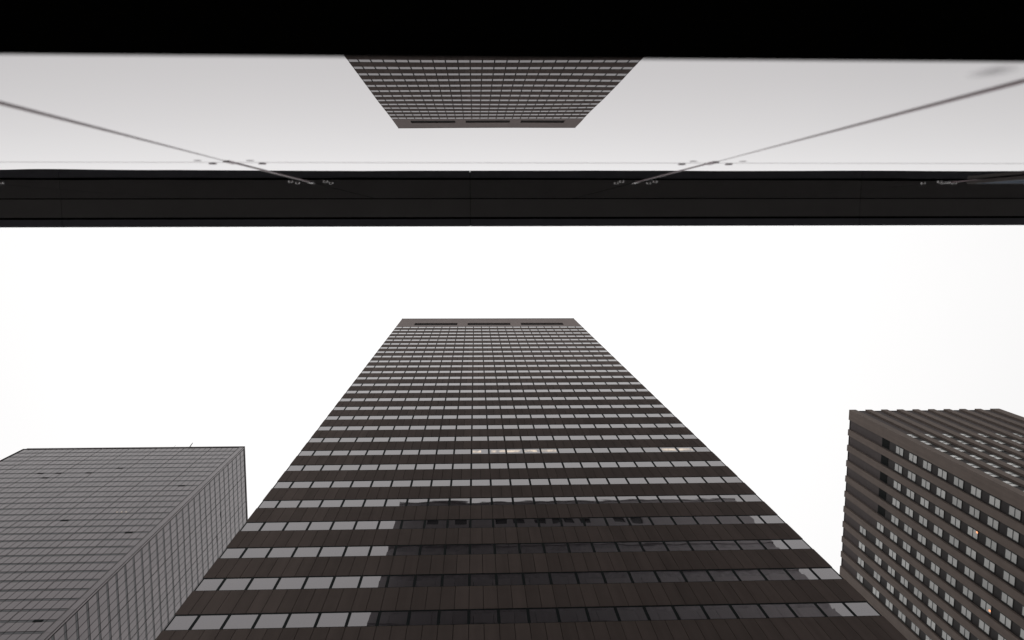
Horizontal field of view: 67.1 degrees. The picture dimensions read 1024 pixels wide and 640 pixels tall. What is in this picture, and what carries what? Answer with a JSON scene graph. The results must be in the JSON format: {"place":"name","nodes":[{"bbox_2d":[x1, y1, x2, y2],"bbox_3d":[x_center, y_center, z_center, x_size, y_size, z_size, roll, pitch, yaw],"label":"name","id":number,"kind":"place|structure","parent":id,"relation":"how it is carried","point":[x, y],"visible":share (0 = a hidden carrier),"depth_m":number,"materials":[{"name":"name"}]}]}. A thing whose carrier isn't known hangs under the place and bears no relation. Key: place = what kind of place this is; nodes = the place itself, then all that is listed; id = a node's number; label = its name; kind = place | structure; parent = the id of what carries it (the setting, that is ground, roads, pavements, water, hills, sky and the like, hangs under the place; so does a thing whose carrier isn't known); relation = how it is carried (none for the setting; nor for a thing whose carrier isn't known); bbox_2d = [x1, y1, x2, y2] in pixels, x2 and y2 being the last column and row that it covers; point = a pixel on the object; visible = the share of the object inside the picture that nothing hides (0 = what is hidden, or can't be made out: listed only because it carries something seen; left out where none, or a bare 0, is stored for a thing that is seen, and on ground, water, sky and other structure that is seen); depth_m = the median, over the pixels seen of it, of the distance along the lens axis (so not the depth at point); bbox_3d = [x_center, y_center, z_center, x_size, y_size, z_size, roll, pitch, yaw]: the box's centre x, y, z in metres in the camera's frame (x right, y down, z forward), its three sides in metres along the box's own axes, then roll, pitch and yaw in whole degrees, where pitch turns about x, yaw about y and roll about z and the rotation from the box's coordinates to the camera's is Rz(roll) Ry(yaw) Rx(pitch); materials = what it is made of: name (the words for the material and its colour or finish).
{"place":"outdoors","nodes":[
{"label":"outdoors","id":0,"kind":"place"},
{"bbox_2d":[0,443,247,639],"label":"glass tower","id":1,"kind":"structure","parent":0,"point":[117,543],"depth_m":178.04,"materials":[{"name":"glass"}]},
{"bbox_2d":[0,225,1023,573],"label":"sky","id":2,"kind":"structure","parent":0,"point":[762,341],"materials":[{"name":"white"}]},
{"bbox_2d":[156,318,907,639],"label":"office tower","id":3,"kind":"structure","parent":0,"point":[506,479],"depth_m":48.35,"materials":[{"name":"brown glass"}]},
{"bbox_2d":[163,614,199,630],"bbox_3d":[-15.583,14.326,36.481,1.185,1.480,0.094,0,-83,-3],"label":"window","id":4,"kind":"structure","parent":3,"relation":"in","point":[178,622],"depth_m":36.48,"materials":[{"name":"grey glass"}]},
{"bbox_2d":[190,614,229,629],"bbox_3d":[-14.273,14.324,36.543,1.437,1.480,0.094,0,-83,-3],"label":"window","id":5,"kind":"structure","parent":3,"relation":"in","point":[204,621],"depth_m":36.49,"materials":[{"name":"grey glass"}]},
{"bbox_2d":[194,578,225,590],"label":"window","id":6,"kind":"structure","parent":3,"relation":"in","point":[207,584],"depth_m":40.32,"materials":[{"name":"grey glass"}]},
{"bbox_2d":[218,547,246,558],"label":"window","id":7,"kind":"structure","parent":3,"relation":"in","point":[229,552],"depth_m":44.12,"materials":[{"name":"grey glass"}]},
{"bbox_2d":[217,577,252,590],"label":"window","id":8,"kind":"structure","parent":3,"relation":"in","point":[241,583],"depth_m":40.38,"materials":[{"name":"grey glass"}]},
{"bbox_2d":[221,613,260,628],"bbox_3d":[-12.838,14.321,36.611,1.437,1.480,0.094,0,-83,-3],"label":"window","id":9,"kind":"structure","parent":3,"relation":"in","point":[243,620],"depth_m":36.59,"materials":[{"name":"grey glass"}]},
{"bbox_2d":[240,522,264,530],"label":"window","id":10,"kind":"structure","parent":3,"relation":"in","point":[249,526],"depth_m":48.05,"materials":[{"name":"grey glass"}]},
{"bbox_2d":[240,547,271,558],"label":"window","id":11,"kind":"structure","parent":3,"relation":"in","point":[251,552],"depth_m":44.26,"materials":[{"name":"grey glass"}]},
{"bbox_2d":[246,577,279,589],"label":"window","id":12,"kind":"structure","parent":3,"relation":"in","point":[257,583],"depth_m":40.45,"materials":[{"name":"grey glass"}]},
{"bbox_2d":[252,612,290,628],"bbox_3d":[-11.403,14.318,36.679,1.437,1.480,0.094,0,-83,-3],"label":"window","id":13,"kind":"structure","parent":3,"relation":"in","point":[265,620],"depth_m":36.69,"materials":[{"name":"grey glass"}]},
{"bbox_2d":[259,522,287,530],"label":"window","id":14,"kind":"structure","parent":3,"relation":"in","point":[268,526],"depth_m":48.06,"materials":[{"name":"grey glass"}]},
{"bbox_2d":[266,547,296,557],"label":"window","id":15,"kind":"structure","parent":3,"relation":"in","point":[276,552],"depth_m":44.27,"materials":[{"name":"grey glass"}]},
{"bbox_2d":[276,500,301,507],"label":"window","id":16,"kind":"structure","parent":3,"relation":"in","point":[283,503],"depth_m":51.98,"materials":[{"name":"grey glass"}]},
{"bbox_2d":[274,576,307,589],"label":"window","id":17,"kind":"structure","parent":3,"relation":"in","point":[298,582],"depth_m":40.47,"materials":[{"name":"grey glass"}]},
{"bbox_2d":[283,521,310,530],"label":"window","id":18,"kind":"structure","parent":3,"relation":"in","point":[297,525],"depth_m":48.22,"materials":[{"name":"grey glass"}]},
{"bbox_2d":[284,612,320,627],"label":"window","id":19,"kind":"structure","parent":3,"relation":"in","point":[295,619],"depth_m":36.71,"materials":[{"name":"grey glass"}]},
{"bbox_2d":[291,546,321,557],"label":"window","id":20,"kind":"structure","parent":3,"relation":"in","point":[309,551],"depth_m":44.42,"materials":[{"name":"grey glass"}]},
{"bbox_2d":[302,576,334,588],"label":"window","id":21,"kind":"structure","parent":3,"relation":"in","point":[312,582],"depth_m":40.59,"materials":[{"name":"grey glass"}]},
{"bbox_2d":[307,521,333,529],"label":"window","id":22,"kind":"structure","parent":3,"relation":"in","point":[314,525],"depth_m":48.25,"materials":[{"name":"grey glass"}]},
{"bbox_2d":[317,546,346,556],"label":"window","id":23,"kind":"structure","parent":3,"relation":"in","point":[326,551],"depth_m":44.43,"materials":[{"name":"grey glass"}]},
{"bbox_2d":[320,499,343,506],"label":"window","id":24,"kind":"structure","parent":3,"relation":"in","point":[331,502],"depth_m":52.04,"materials":[{"name":"grey glass"}]},
{"bbox_2d":[315,611,350,627],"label":"window","id":25,"kind":"structure","parent":3,"relation":"in","point":[326,619],"depth_m":36.81,"materials":[{"name":"grey glass"}]},
{"bbox_2d":[330,521,356,529],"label":"window","id":26,"kind":"structure","parent":3,"relation":"in","point":[337,525],"depth_m":48.26,"materials":[{"name":"grey glass"}]},
{"bbox_2d":[330,575,361,588],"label":"window","id":27,"kind":"structure","parent":3,"relation":"in","point":[339,581],"depth_m":40.65,"materials":[{"name":"grey glass"}]},
{"bbox_2d":[341,499,365,506],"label":"window","id":28,"kind":"structure","parent":3,"relation":"in","point":[347,502],"depth_m":52.14,"materials":[{"name":"grey glass"}]},
{"bbox_2d":[343,545,371,556],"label":"window","id":29,"kind":"structure","parent":3,"relation":"in","point":[355,551],"depth_m":44.45,"materials":[{"name":"grey glass"}]},
{"bbox_2d":[346,611,379,626],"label":"window","id":30,"kind":"structure","parent":3,"relation":"in","point":[356,618],"depth_m":36.90,"materials":[{"name":"grey glass"}]},
{"bbox_2d":[354,520,379,529],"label":"window","id":31,"kind":"structure","parent":3,"relation":"in","point":[367,524],"depth_m":48.43,"materials":[{"name":"grey glass"}]},
{"bbox_2d":[358,575,388,587],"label":"window","id":32,"kind":"structure","parent":3,"relation":"in","point":[367,581],"depth_m":40.73,"materials":[{"name":"grey glass"}]},
{"bbox_2d":[369,545,395,555],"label":"window","id":33,"kind":"structure","parent":3,"relation":"in","point":[376,550],"depth_m":44.59,"materials":[{"name":"grey glass"}]},
{"bbox_2d":[377,520,401,528],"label":"window","id":34,"kind":"structure","parent":3,"relation":"in","point":[383,524],"depth_m":48.45,"materials":[{"name":"grey glass"}]},
{"bbox_2d":[377,610,409,625],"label":"window","id":35,"kind":"structure","parent":3,"relation":"in","point":[395,617],"depth_m":36.92,"materials":[{"name":"black glass"}]},
{"bbox_2d":[386,574,415,587],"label":"window","id":36,"kind":"structure","parent":3,"relation":"in","point":[393,580],"depth_m":40.75,"materials":[{"name":"black glass"}]},
{"bbox_2d":[394,545,420,556],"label":"window","id":37,"kind":"structure","parent":3,"relation":"in","point":[401,550],"depth_m":44.61,"materials":[{"name":"black glass"}]},
{"bbox_2d":[401,520,424,528],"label":"window","id":38,"kind":"structure","parent":3,"relation":"in","point":[406,524],"depth_m":48.46,"materials":[{"name":"black glass"}]},
{"bbox_2d":[407,610,438,625],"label":"window","id":39,"kind":"structure","parent":3,"relation":"in","point":[416,617],"depth_m":37.02,"materials":[{"name":"black glass"}]},
{"bbox_2d":[414,574,442,587],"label":"window","id":40,"kind":"structure","parent":3,"relation":"in","point":[421,580],"depth_m":40.87,"materials":[{"name":"black glass"}]},
{"bbox_2d":[419,544,445,556],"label":"window","id":41,"kind":"structure","parent":3,"relation":"in","point":[436,549],"depth_m":44.75,"materials":[{"name":"black glass"}]},
{"bbox_2d":[424,519,447,528],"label":"window","id":42,"kind":"structure","parent":3,"relation":"in","point":[438,523],"depth_m":48.63,"materials":[{"name":"black glass"}]},
{"bbox_2d":[438,609,468,626],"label":"window","id":43,"kind":"structure","parent":3,"relation":"in","point":[453,617],"depth_m":37.04,"materials":[{"name":"black glass"}]},
{"bbox_2d":[442,573,469,587],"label":"window","id":44,"kind":"structure","parent":3,"relation":"in","point":[455,580],"depth_m":40.88,"materials":[{"name":"black glass"}]},
{"bbox_2d":[445,544,469,554],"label":"window","id":45,"kind":"structure","parent":3,"relation":"in","point":[450,549],"depth_m":44.77,"materials":[{"name":"black glass"}]},
{"bbox_2d":[447,519,469,529],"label":"window","id":46,"kind":"structure","parent":3,"relation":"in","point":[452,523],"depth_m":48.65,"materials":[{"name":"black glass"}]},
{"bbox_2d":[470,519,492,527],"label":"window","id":47,"kind":"structure","parent":3,"relation":"in","point":[474,523],"depth_m":48.67,"materials":[{"name":"black glass"}]},
{"bbox_2d":[470,544,494,555],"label":"window","id":48,"kind":"structure","parent":3,"relation":"in","point":[482,549],"depth_m":44.79,"materials":[{"name":"black glass"}]},
{"bbox_2d":[469,573,496,587],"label":"window","id":49,"kind":"structure","parent":3,"relation":"in","point":[475,579],"depth_m":41.00,"materials":[{"name":"black glass"}]},
{"bbox_2d":[469,608,498,623],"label":"window","id":50,"kind":"structure","parent":3,"relation":"in","point":[476,616],"depth_m":37.14,"materials":[{"name":"black glass"}]},
{"bbox_2d":[493,518,516,528],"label":"window","id":51,"kind":"structure","parent":3,"relation":"in","point":[508,522],"depth_m":48.69,"materials":[{"name":"black glass"}]},
{"bbox_2d":[494,543,519,554],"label":"window","id":52,"kind":"structure","parent":3,"relation":"in","point":[500,548],"depth_m":44.93,"materials":[{"name":"black glass"}]},
{"bbox_2d":[496,573,523,585],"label":"window","id":53,"kind":"structure","parent":3,"relation":"in","point":[510,579],"depth_m":41.02,"materials":[{"name":"black glass"}]},
{"bbox_2d":[259,327,760,507],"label":"window glass","id":54,"kind":"structure","parent":3,"relation":"in","point":[706,498],"depth_m":68.31,"materials":[{"name":"glass"}]},
{"bbox_2d":[258,326,762,507],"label":"window frames","id":55,"kind":"structure","parent":3,"relation":"in","point":[626,479],"depth_m":69.02,"materials":[{"name":"metal"}]},
{"bbox_2d":[498,608,529,624],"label":"window","id":56,"kind":"structure","parent":3,"relation":"in","point":[506,615],"depth_m":37.25,"materials":[{"name":"black glass"}]},
{"bbox_2d":[515,518,539,527],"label":"window","id":57,"kind":"structure","parent":3,"relation":"in","point":[520,522],"depth_m":48.86,"materials":[{"name":"grey glass"}]},
{"bbox_2d":[519,543,544,553],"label":"window","id":58,"kind":"structure","parent":3,"relation":"in","point":[525,548],"depth_m":44.95,"materials":[{"name":"black glass"}]},
{"bbox_2d":[523,572,551,586],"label":"window","id":59,"kind":"structure","parent":3,"relation":"in","point":[530,578],"depth_m":41.15,"materials":[{"name":"black glass"}]},
{"bbox_2d":[528,607,559,622],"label":"window","id":60,"kind":"structure","parent":3,"relation":"in","point":[547,614],"depth_m":37.26,"materials":[{"name":"black glass"}]},
{"bbox_2d":[538,518,561,526],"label":"window","id":61,"kind":"structure","parent":3,"relation":"in","point":[543,522],"depth_m":48.88,"materials":[{"name":"grey glass"}]},
{"bbox_2d":[543,542,569,552],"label":"window","id":62,"kind":"structure","parent":3,"relation":"in","point":[562,547],"depth_m":45.09,"materials":[{"name":"black glass"}]},
{"bbox_2d":[549,572,578,584],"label":"window","id":63,"kind":"structure","parent":3,"relation":"in","point":[565,578],"depth_m":41.16,"materials":[{"name":"black glass"}]},
{"bbox_2d":[560,517,584,526],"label":"window","id":64,"kind":"structure","parent":3,"relation":"in","point":[578,521],"depth_m":48.96,"materials":[{"name":"grey glass"}]},
{"bbox_2d":[557,607,589,621],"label":"window","id":65,"kind":"structure","parent":3,"relation":"in","point":[566,614],"depth_m":37.37,"materials":[{"name":"black glass"}]},
{"bbox_2d":[567,542,594,552],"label":"window","id":66,"kind":"structure","parent":3,"relation":"in","point":[574,547],"depth_m":45.12,"materials":[{"name":"grey glass"}]},
{"bbox_2d":[576,571,605,583],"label":"window","id":67,"kind":"structure","parent":3,"relation":"in","point":[584,577],"depth_m":41.28,"materials":[{"name":"black glass"}]},
{"bbox_2d":[582,517,607,526],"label":"window","id":68,"kind":"structure","parent":3,"relation":"in","point":[588,521],"depth_m":49.07,"materials":[{"name":"grey glass"}]},
{"bbox_2d":[586,606,619,621],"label":"window","id":69,"kind":"structure","parent":3,"relation":"in","point":[598,613],"depth_m":37.39,"materials":[{"name":"black glass"}]},
{"bbox_2d":[591,542,618,552],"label":"window","id":70,"kind":"structure","parent":3,"relation":"in","point":[607,547],"depth_m":45.13,"materials":[{"name":"grey glass"}]},
{"bbox_2d":[602,571,632,583],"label":"window","id":71,"kind":"structure","parent":3,"relation":"in","point":[609,576],"depth_m":41.30,"materials":[{"name":"grey glass"}]},
{"bbox_2d":[604,517,630,525],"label":"window","id":72,"kind":"structure","parent":3,"relation":"in","point":[611,521],"depth_m":49.08,"materials":[{"name":"grey glass"}]},
{"bbox_2d":[615,541,643,551],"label":"window","id":73,"kind":"structure","parent":3,"relation":"in","point":[627,546],"depth_m":45.27,"materials":[{"name":"grey glass"}]},
{"bbox_2d":[615,606,649,620],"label":"window","id":74,"kind":"structure","parent":3,"relation":"in","point":[625,613],"depth_m":37.49,"materials":[{"name":"grey glass"}]},
{"bbox_2d":[627,516,652,525],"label":"window","id":75,"kind":"structure","parent":3,"relation":"in","point":[633,521],"depth_m":49.11,"materials":[{"name":"grey glass"}]},
{"bbox_2d":[628,570,659,583],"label":"window","id":76,"kind":"structure","parent":3,"relation":"in","point":[641,576],"depth_m":41.42,"materials":[{"name":"grey glass"}]},
{"bbox_2d":[639,541,668,551],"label":"window","id":77,"kind":"structure","parent":3,"relation":"in","point":[648,546],"depth_m":45.29,"materials":[{"name":"grey glass"}]},
{"bbox_2d":[644,605,678,620],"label":"window","id":78,"kind":"structure","parent":3,"relation":"in","point":[654,612],"depth_m":37.59,"materials":[{"name":"grey glass"}]},
{"bbox_2d":[648,516,675,524],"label":"window","id":79,"kind":"structure","parent":3,"relation":"in","point":[656,520],"depth_m":49.28,"materials":[{"name":"grey glass"}]},
{"bbox_2d":[654,570,686,582],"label":"window","id":80,"kind":"structure","parent":3,"relation":"in","point":[664,576],"depth_m":41.44,"materials":[{"name":"grey glass"}]},
{"bbox_2d":[663,541,692,551],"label":"window","id":81,"kind":"structure","parent":3,"relation":"in","point":[681,546],"depth_m":45.32,"materials":[{"name":"grey glass"}]},
{"bbox_2d":[671,516,698,524],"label":"window","id":82,"kind":"structure","parent":3,"relation":"in","point":[679,520],"depth_m":49.29,"materials":[{"name":"grey glass"}]},
{"bbox_2d":[672,604,708,619],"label":"window","id":83,"kind":"structure","parent":3,"relation":"in","point":[684,612],"depth_m":37.61,"materials":[{"name":"grey glass"}]},
{"bbox_2d":[680,569,713,582],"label":"window","id":84,"kind":"structure","parent":3,"relation":"in","point":[698,575],"depth_m":41.56,"materials":[{"name":"grey glass"}]},
{"bbox_2d":[687,540,716,550],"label":"window","id":85,"kind":"structure","parent":3,"relation":"in","point":[697,545],"depth_m":45.46,"materials":[{"name":"grey glass"}]},
{"bbox_2d":[693,516,720,524],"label":"window","id":86,"kind":"structure","parent":3,"relation":"in","point":[701,520],"depth_m":49.31,"materials":[{"name":"grey glass"}]},
{"bbox_2d":[701,604,738,619],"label":"window","id":87,"kind":"structure","parent":3,"relation":"in","point":[713,611],"depth_m":37.71,"materials":[{"name":"grey glass"}]},
{"bbox_2d":[706,569,739,581],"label":"window","id":88,"kind":"structure","parent":3,"relation":"in","point":[717,575],"depth_m":41.59,"materials":[{"name":"grey glass"}]},
{"bbox_2d":[711,540,741,550],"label":"window","id":89,"kind":"structure","parent":3,"relation":"in","point":[730,545],"depth_m":45.48,"materials":[{"name":"grey glass"}]},
{"bbox_2d":[715,515,742,524],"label":"window","id":90,"kind":"structure","parent":3,"relation":"in","point":[723,519],"depth_m":49.48,"materials":[{"name":"grey glass"}]},
{"bbox_2d":[729,603,767,618],"bbox_3d":[11.558,14.271,37.767,1.437,1.480,0.094,0,-83,-3],"label":"window","id":91,"kind":"structure","parent":3,"relation":"in","point":[750,610],"depth_m":37.73,"materials":[{"name":"grey glass"}]},
{"bbox_2d":[732,568,766,580],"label":"window","id":92,"kind":"structure","parent":3,"relation":"in","point":[754,574],"depth_m":41.71,"materials":[{"name":"grey glass"}]},
{"bbox_2d":[735,539,766,549],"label":"window","id":93,"kind":"structure","parent":3,"relation":"in","point":[754,544],"depth_m":45.62,"materials":[{"name":"grey glass"}]},
{"bbox_2d":[736,515,765,523],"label":"window","id":94,"kind":"structure","parent":3,"relation":"in","point":[746,519],"depth_m":49.50,"materials":[{"name":"grey glass"}]},
{"bbox_2d":[758,515,784,523],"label":"window","id":95,"kind":"structure","parent":3,"relation":"in","point":[768,519],"depth_m":49.52,"materials":[{"name":"grey glass"}]},
{"bbox_2d":[758,539,789,549],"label":"window","id":96,"kind":"structure","parent":3,"relation":"in","point":[770,544],"depth_m":45.65,"materials":[{"name":"grey glass"}]},
{"bbox_2d":[758,568,793,580],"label":"window","id":97,"kind":"structure","parent":3,"relation":"in","point":[771,574],"depth_m":41.73,"materials":[{"name":"grey glass"}]},
{"bbox_2d":[758,603,797,617],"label":"window","id":98,"kind":"structure","parent":3,"relation":"in","point":[772,610],"depth_m":37.83,"materials":[{"name":"grey glass"}]},
{"bbox_2d":[782,539,811,548],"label":"window","id":99,"kind":"structure","parent":3,"relation":"in","point":[791,543],"depth_m":45.66,"materials":[{"name":"grey glass"}]},
{"bbox_2d":[784,567,819,579],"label":"window","id":100,"kind":"structure","parent":3,"relation":"in","point":[796,573],"depth_m":41.79,"materials":[{"name":"grey glass"}]},
{"bbox_2d":[786,602,826,617],"bbox_3d":[14.428,14.266,37.903,1.437,1.480,0.094,0,-83,-3],"label":"window","id":101,"kind":"structure","parent":3,"relation":"in","point":[801,609],"depth_m":37.94,"materials":[{"name":"grey glass"}]},
{"bbox_2d":[809,567,843,579],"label":"window","id":102,"kind":"structure","parent":3,"relation":"in","point":[824,573],"depth_m":41.87,"materials":[{"name":"grey glass"}]},
{"bbox_2d":[814,602,854,616],"bbox_3d":[15.864,14.263,37.971,1.437,1.480,0.094,0,-83,-3],"label":"window","id":103,"kind":"structure","parent":3,"relation":"in","point":[830,609],"depth_m":37.96,"materials":[{"name":"grey glass"}]},
{"bbox_2d":[843,601,881,616],"bbox_3d":[17.224,14.260,38.035,1.288,1.480,0.094,0,-83,-3],"label":"window","id":104,"kind":"structure","parent":3,"relation":"in","point":[858,608],"depth_m":38.06,"materials":[{"name":"grey glass"}]},
{"bbox_2d":[839,409,1023,639],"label":"hotel tower","id":105,"kind":"structure","parent":0,"point":[932,540],"depth_m":113.64,"materials":[{"name":"brown concrete"}]},
{"bbox_2d":[907,433,1023,451],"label":"window glass","id":106,"kind":"structure","parent":105,"relation":"in","point":[911,435],"depth_m":116.77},
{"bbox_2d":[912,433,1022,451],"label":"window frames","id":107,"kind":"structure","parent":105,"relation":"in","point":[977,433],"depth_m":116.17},
{"bbox_3d":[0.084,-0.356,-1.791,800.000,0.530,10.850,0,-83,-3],"label":"pavement","id":108,"kind":"structure","parent":0,"visible":0},
{"bbox_2d":[0,0,1023,227],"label":"mirror glass building","id":109,"kind":"structure","parent":108,"relation":"on","point":[281,113],"depth_m":1.35,"materials":[{"name":"grey"}]},
{"bbox_2d":[967,176,1023,183],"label":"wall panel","id":110,"kind":"structure","parent":109,"relation":"attached to","point":[1014,180],"depth_m":3.34,"materials":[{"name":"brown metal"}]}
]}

